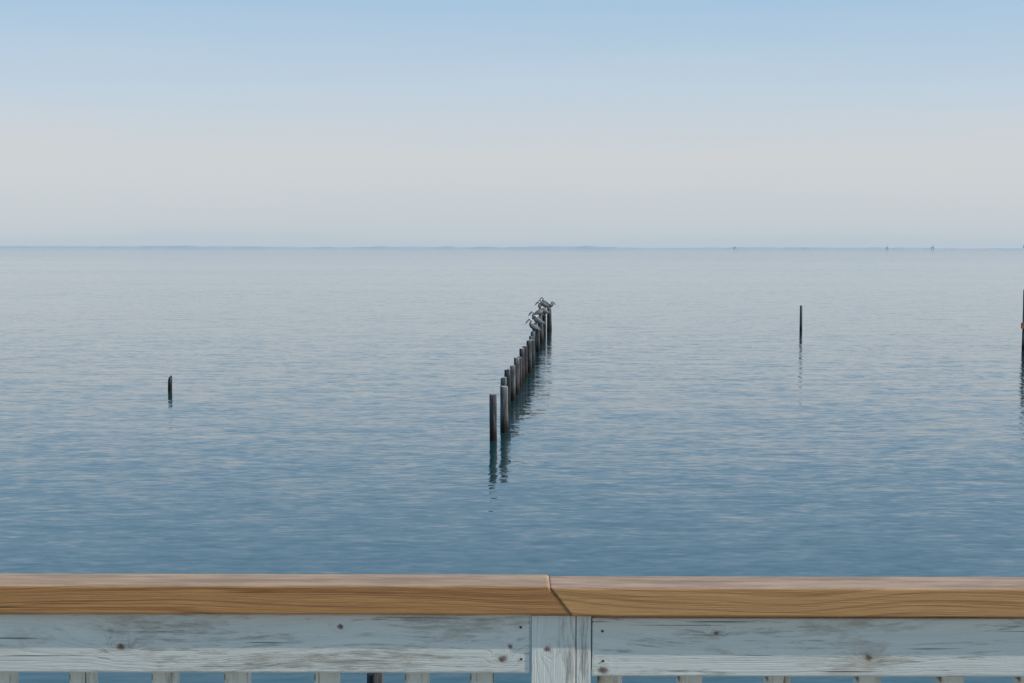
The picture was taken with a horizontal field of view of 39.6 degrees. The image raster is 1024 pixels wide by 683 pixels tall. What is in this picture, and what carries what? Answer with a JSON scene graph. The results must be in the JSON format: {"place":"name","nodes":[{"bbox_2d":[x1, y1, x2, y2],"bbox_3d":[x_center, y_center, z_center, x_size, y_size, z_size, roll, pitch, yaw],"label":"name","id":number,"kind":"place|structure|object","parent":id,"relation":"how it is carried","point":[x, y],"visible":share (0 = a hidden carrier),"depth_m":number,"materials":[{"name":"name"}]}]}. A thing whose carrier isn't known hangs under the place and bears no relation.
{"place":"outdoors","nodes":[
{"label":"outdoors","id":0,"kind":"place"},
{"bbox_2d":[0,246,677,248],"bbox_3d":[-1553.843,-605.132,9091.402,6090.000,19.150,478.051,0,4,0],"label":"distant shore","id":1,"kind":"structure","parent":0,"point":[537,247],"depth_m":8964.68,"materials":[{"name":"grey"}]},
{"bbox_2d":[0,248,1023,682],"bbox_3d":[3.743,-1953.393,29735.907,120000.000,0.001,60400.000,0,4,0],"label":"water","id":2,"kind":"structure","parent":0,"point":[670,412],"depth_m":50.95,"materials":[{"name":"teal liquid"}]},
{"bbox_2d":[168,376,171,390],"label":"broken piling","id":3,"kind":"object","parent":2,"relation":"in","point":[170,383],"visible":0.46,"depth_m":59.38,"materials":[{"name":"grey wood"}]},
{"bbox_2d":[367,673,382,682],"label":"wooden piling","id":4,"kind":"object","parent":2,"relation":"in","point":[374,677],"visible":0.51,"depth_m":16.22,"materials":[{"name":"grey wood"}]},
{"bbox_2d":[489,393,496,440],"bbox_3d":[-0.584,3.151,44.302,0.250,3.085,0.256,0,4,0],"label":"wooden piling","id":5,"kind":"object","parent":2,"relation":"in","point":[493,415],"visible":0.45,"depth_m":44.16,"materials":[{"name":"grey wood"}]},
{"bbox_2d":[500,377,506,418],"bbox_3d":[-0.307,2.780,49.890,0.256,3.090,0.257,0,4,0],"label":"wooden piling","id":6,"kind":"object","parent":2,"relation":"in","point":[503,381],"visible":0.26,"depth_m":49.69,"materials":[{"name":"grey wood"}]},
{"bbox_2d":[500,386,508,432],"bbox_3d":[-0.247,3.000,46.294,0.286,3.125,0.285,0,4,0],"label":"wooden piling","id":7,"kind":"object","parent":2,"relation":"in","point":[504,408],"visible":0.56,"depth_m":46.13,"materials":[{"name":"grey wood"}]},
{"bbox_2d":[504,369,510,410],"bbox_3d":[-0.177,2.578,52.493,0.258,3.152,0.273,0,4,0],"label":"wooden piling","id":8,"kind":"object","parent":2,"relation":"in","point":[507,373],"visible":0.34,"depth_m":52.34,"materials":[{"name":"grey wood"}]},
{"bbox_2d":[510,365,515,400],"bbox_3d":[0.026,2.423,55.884,0.235,3.016,0.243,0,4,0],"label":"wooden piling","id":9,"kind":"object","parent":2,"relation":"in","point":[513,392],"visible":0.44,"depth_m":55.75,"materials":[{"name":"grey wood"}]},
{"bbox_2d":[514,357,519,394],"bbox_3d":[0.198,2.208,58.269,0.276,3.132,0.270,0,4,0],"label":"wooden piling","id":10,"kind":"object","parent":2,"relation":"in","point":[517,372],"visible":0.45,"depth_m":58.12,"materials":[{"name":"grey wood"}]},
{"bbox_2d":[517,356,521,387],"bbox_3d":[0.326,2.111,61.267,0.244,2.933,0.247,0,4,0],"label":"wooden piling","id":11,"kind":"object","parent":2,"relation":"in","point":[520,371],"visible":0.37,"depth_m":61.13,"materials":[{"name":"grey wood"}]},
{"bbox_2d":[519,348,524,382],"bbox_3d":[0.447,1.861,63.258,0.267,3.170,0.267,0,4,0],"label":"wooden piling","id":12,"kind":"object","parent":2,"relation":"in","point":[521,353],"visible":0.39,"depth_m":63.11,"materials":[{"name":"grey wood"}]},
{"bbox_2d":[523,346,527,377],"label":"wooden piling","id":13,"kind":"object","parent":2,"relation":"in","point":[526,362],"visible":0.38,"depth_m":65.70,"materials":[{"name":"grey wood"}]},
{"bbox_2d":[526,340,531,372],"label":"wooden piling","id":14,"kind":"object","parent":2,"relation":"in","point":[529,350],"visible":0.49,"depth_m":68.28,"materials":[{"name":"grey wood"}]},
{"bbox_2d":[530,339,534,367],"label":"wooden piling","id":15,"kind":"object","parent":2,"relation":"in","point":[533,352],"visible":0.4,"depth_m":71.09,"materials":[{"name":"grey wood"}]},
{"bbox_2d":[536,326,539,351],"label":"wooden piling","id":16,"kind":"object","parent":2,"relation":"in","point":[537,340],"visible":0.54,"depth_m":82.07,"materials":[{"name":"grey wood"}]},
{"bbox_2d":[532,315,545,325],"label":"pelican","id":17,"kind":"object","parent":16,"relation":"on","point":[538,321],"visible":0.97,"depth_m":81.99,"materials":[{"name":"grey"}]},
{"bbox_2d":[540,324,542,342],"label":"wooden piling","id":18,"kind":"object","parent":2,"relation":"in","point":[541,333],"visible":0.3,"depth_m":89.54,"materials":[{"name":"grey wood"}]},
{"bbox_2d":[542,315,545,335],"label":"wooden piling","id":19,"kind":"object","parent":2,"relation":"in","point":[544,325],"visible":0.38,"depth_m":96.53,"materials":[{"name":"grey wood"}]},
{"bbox_2d":[539,306,550,315],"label":"pelican","id":20,"kind":"object","parent":19,"relation":"on","point":[546,312],"visible":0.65,"depth_m":96.40,"materials":[{"name":"grey"}]},
{"bbox_2d":[547,307,550,331],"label":"wooden piling","id":21,"kind":"object","parent":2,"relation":"in","point":[549,321],"visible":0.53,"depth_m":101.02,"materials":[{"name":"grey wood"}]},
{"bbox_2d":[799,305,801,330],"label":"channel marker piling","id":22,"kind":"object","parent":2,"relation":"in","point":[800,328],"visible":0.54,"depth_m":103.04,"materials":[{"name":"grey wood"}]},
{"bbox_2d":[1021,247,1023,349],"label":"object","id":23,"kind":"structure","parent":2,"relation":"on","point":[1022,325],"depth_m":84.02,"materials":[{"name":"brown wood"}]},
{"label":"wooden piling","id":24,"kind":"object","parent":2,"relation":"in","visible":0},
{"bbox_2d":[534,307,544,316],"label":"pelican","id":25,"kind":"object","parent":24,"relation":"on","point":[538,312],"visible":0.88,"depth_m":92.96,"materials":[{"name":"grey"}]},
{"bbox_2d":[0,573,1023,682],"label":"wooden railing","id":26,"kind":"object","parent":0,"point":[236,628],"visible":1,"depth_m":2.15,"materials":[{"name":"brown wood"}]},
{"bbox_2d":[0,0,1023,248],"label":"sky","id":27,"kind":"structure","parent":0,"point":[264,123],"materials":[{"name":"blue"}]},
{"bbox_2d":[537,299,548,306],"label":"pelican","id":28,"kind":"object","parent":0,"point":[543,303],"visible":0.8,"depth_m":103.90,"materials":[{"name":"grey"}]},
{"bbox_2d":[626,247,1023,249],"bbox_3d":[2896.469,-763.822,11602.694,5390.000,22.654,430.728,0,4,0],"label":"distant shore","id":29,"kind":"structure","parent":0,"point":[829,248],"depth_m":11457.55,"materials":[{"name":"grey"}]},
{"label":"wooden piling","id":30,"kind":"object","parent":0,"visible":0},
{"bbox_2d":[525,319,540,331],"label":"pelican","id":31,"kind":"object","parent":30,"relation":"on","point":[533,326],"visible":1,"depth_m":78.51,"materials":[{"name":"grey"}]}
]}

